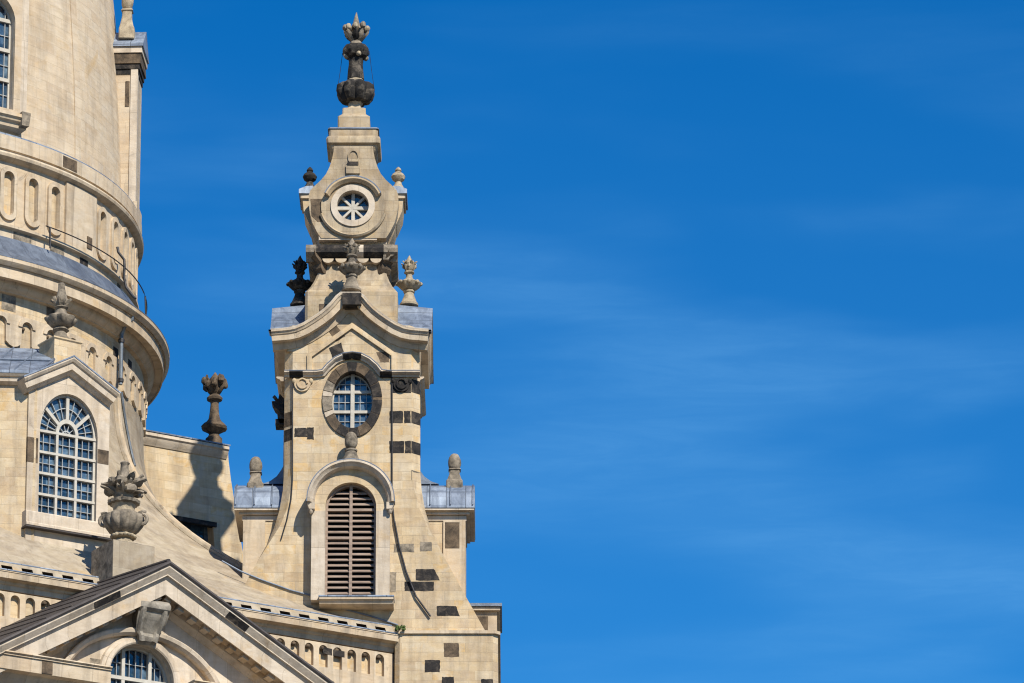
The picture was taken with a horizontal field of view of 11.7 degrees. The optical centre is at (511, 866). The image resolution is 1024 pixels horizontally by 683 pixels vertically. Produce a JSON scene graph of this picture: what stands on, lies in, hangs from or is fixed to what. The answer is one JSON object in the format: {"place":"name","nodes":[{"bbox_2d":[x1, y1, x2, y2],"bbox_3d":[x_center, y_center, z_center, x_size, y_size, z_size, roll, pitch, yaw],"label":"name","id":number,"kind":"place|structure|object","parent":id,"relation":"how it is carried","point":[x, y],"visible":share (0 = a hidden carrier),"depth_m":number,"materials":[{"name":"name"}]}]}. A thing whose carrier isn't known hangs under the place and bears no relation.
{"place":"outdoors","nodes":[
{"label":"outdoors","id":0,"kind":"place"},
{"bbox_2d":[113,0,1023,682],"label":"sky","id":1,"kind":"structure","parent":0,"point":[726,297],"materials":[{"name":"blue"}]},
{"bbox_3d":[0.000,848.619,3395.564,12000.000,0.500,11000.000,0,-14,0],"label":"ground","id":2,"kind":"structure","parent":0,"visible":0},
{"bbox_2d":[0,559,333,682],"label":"portal gable","id":3,"kind":"structure","parent":2,"relation":"on","point":[166,621],"depth_m":204.01,"materials":[{"name":"beige stone"}]},
{"bbox_2d":[91,460,154,580],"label":"flower urn","id":4,"kind":"object","parent":3,"relation":"on","point":[122,524],"visible":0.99,"depth_m":210.30,"materials":[{"name":"grey stone"}]},
{"bbox_2d":[111,647,166,682],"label":"arched window","id":5,"kind":"structure","parent":3,"relation":"in","point":[130,665],"depth_m":204.29,"materials":[{"name":"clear glass"}]},
{"bbox_2d":[0,345,398,682],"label":"roof","id":6,"kind":"structure","parent":2,"relation":"on","point":[36,576],"depth_m":215.25,"materials":[{"name":"stone"}]},
{"bbox_2d":[0,347,54,540],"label":"wall","id":7,"kind":"structure","parent":6,"relation":"on","point":[16,364],"depth_m":213.29,"materials":[{"name":"stone"}]},
{"bbox_2d":[17,355,120,551],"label":"roof dormer","id":8,"kind":"object","parent":6,"relation":"on","point":[76,397],"visible":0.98,"depth_m":214.13,"materials":[{"name":"beige stone"}]},
{"bbox_2d":[37,282,82,363],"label":"stone urn","id":9,"kind":"object","parent":8,"relation":"on","point":[59,345],"visible":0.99,"depth_m":216.86,"materials":[{"name":"stone"}]},
{"bbox_2d":[38,395,95,520],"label":"arched window","id":10,"kind":"structure","parent":8,"relation":"in","point":[66,487],"depth_m":214.20,"materials":[{"name":"clear glass"}]},
{"bbox_2d":[0,0,169,436],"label":"church dome","id":11,"kind":"structure","parent":6,"relation":"on","point":[72,75],"depth_m":225.19,"materials":[{"name":"stone"}]},
{"bbox_2d":[0,0,30,134],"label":"dome window","id":12,"kind":"structure","parent":11,"relation":"in","point":[14,14],"depth_m":223.33,"materials":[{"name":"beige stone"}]},
{"bbox_2d":[46,225,146,314],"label":"handrail","id":13,"kind":"object","parent":11,"relation":"attached to","point":[124,271],"visible":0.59,"depth_m":226.77,"materials":[{"name":"metal"}]},
{"bbox_2d":[117,316,133,384],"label":"downpipe","id":14,"kind":"object","parent":11,"relation":"attached to","point":[120,380],"visible":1,"depth_m":225.01,"materials":[{"name":"metal"}]},
{"bbox_2d":[119,0,134,38],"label":"egg finial","id":15,"kind":"object","parent":11,"relation":"on","point":[126,29],"visible":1,"depth_m":232.98,"materials":[{"name":"beige stone"}]},
{"bbox_2d":[120,392,135,466],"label":"lightning cable","id":16,"kind":"object","parent":6,"relation":"attached to","point":[127,430],"visible":0.96,"depth_m":225.55,"materials":[{"name":"grey metal"}]},
{"bbox_2d":[144,429,242,562],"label":"side dormer","id":17,"kind":"object","parent":6,"relation":"on","point":[189,481],"visible":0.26,"depth_m":235.31,"materials":[{"name":"stone"}]},
{"bbox_2d":[182,523,207,542],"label":"window","id":18,"kind":"structure","parent":17,"relation":"in","point":[200,531],"depth_m":235.60,"materials":[{"name":"black glass"}]},
{"bbox_2d":[201,372,227,442],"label":"stone urn","id":19,"kind":"object","parent":17,"relation":"on","point":[214,426],"visible":1,"depth_m":237.44,"materials":[{"name":"stone"}]},
{"bbox_2d":[234,103,501,682],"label":"stair tower","id":20,"kind":"structure","parent":2,"relation":"on","point":[341,358],"depth_m":219.12,"materials":[{"name":"stone"}]},
{"bbox_2d":[247,456,263,487],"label":"egg finial","id":21,"kind":"object","parent":20,"relation":"on","point":[255,471],"visible":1,"depth_m":219.89,"materials":[{"name":"grey stone"}]},
{"bbox_2d":[272,394,283,429],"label":"winged carving","id":22,"kind":"object","parent":20,"relation":"attached to","point":[278,405],"visible":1,"depth_m":220.59,"materials":[{"name":"black stone"}]},
{"bbox_2d":[280,377,292,539],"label":"lightning cable","id":23,"kind":"object","parent":20,"relation":"attached to","point":[292,467],"visible":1,"depth_m":218.63,"materials":[{"name":"metal"}]},
{"bbox_2d":[286,256,312,306],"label":"stone urn","id":24,"kind":"object","parent":20,"relation":"on","point":[299,285],"visible":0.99,"depth_m":223.68,"materials":[{"name":"black stone"}]},
{"bbox_2d":[222,560,397,624],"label":"lead flashing","id":25,"kind":"object","parent":20,"relation":"attached to","point":[226,563],"visible":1,"depth_m":217.34,"materials":[{"name":"grey metal"}]},
{"bbox_2d":[303,167,316,186],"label":"finial","id":26,"kind":"object","parent":20,"relation":"on","point":[309,177],"visible":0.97,"depth_m":224.99,"materials":[{"name":"black stone"}]},
{"bbox_2d":[342,431,358,458],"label":"egg finial","id":27,"kind":"object","parent":20,"relation":"on","point":[351,440],"visible":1,"depth_m":218.18,"materials":[{"name":"grey stone"}]},
{"bbox_2d":[306,458,394,609],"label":"louvre window","id":28,"kind":"structure","parent":20,"relation":"in","point":[350,538],"depth_m":217.62,"materials":[{"name":"beige stone"}]},
{"bbox_2d":[337,239,365,291],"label":"stone urn","id":29,"kind":"object","parent":20,"relation":"on","point":[351,269],"visible":1,"depth_m":220.57,"materials":[{"name":"beige stone"}]},
{"bbox_2d":[322,362,381,436],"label":"oval window","id":30,"kind":"structure","parent":20,"relation":"in","point":[352,394],"depth_m":219.81,"materials":[{"name":"brown stone"}]},
{"bbox_2d":[324,175,380,226],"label":"round window","id":31,"kind":"structure","parent":20,"relation":"in","point":[352,205],"depth_m":222.73,"materials":[{"name":"beige stone"}]},
{"bbox_2d":[337,12,374,107],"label":"crowning finial","id":32,"kind":"object","parent":20,"relation":"on","point":[355,88],"visible":1,"depth_m":226.15,"materials":[{"name":"black stone"}]},
{"bbox_2d":[391,167,404,186],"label":"finial","id":33,"kind":"object","parent":20,"relation":"on","point":[398,176],"visible":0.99,"depth_m":224.99,"materials":[{"name":"beige stone"}]},
{"bbox_2d":[395,625,405,630],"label":"weed tuft","id":34,"kind":"object","parent":20,"relation":"attached to","point":[401,627],"visible":1,"depth_m":216.19,"materials":[{"name":"green plant"}]},
{"bbox_2d":[395,256,422,306],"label":"stone urn","id":35,"kind":"object","parent":20,"relation":"on","point":[409,285],"visible":1,"depth_m":223.68,"materials":[{"name":"beige stone"}]},
{"bbox_2d":[391,377,430,616],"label":"lightning cable","id":36,"kind":"object","parent":20,"relation":"attached to","point":[422,605],"visible":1,"depth_m":218.19,"materials":[{"name":"metal"}]},
{"bbox_2d":[446,453,462,487],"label":"egg finial","id":37,"kind":"object","parent":20,"relation":"on","point":[454,479],"visible":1,"depth_m":219.91,"materials":[{"name":"grey stone"}]}
]}

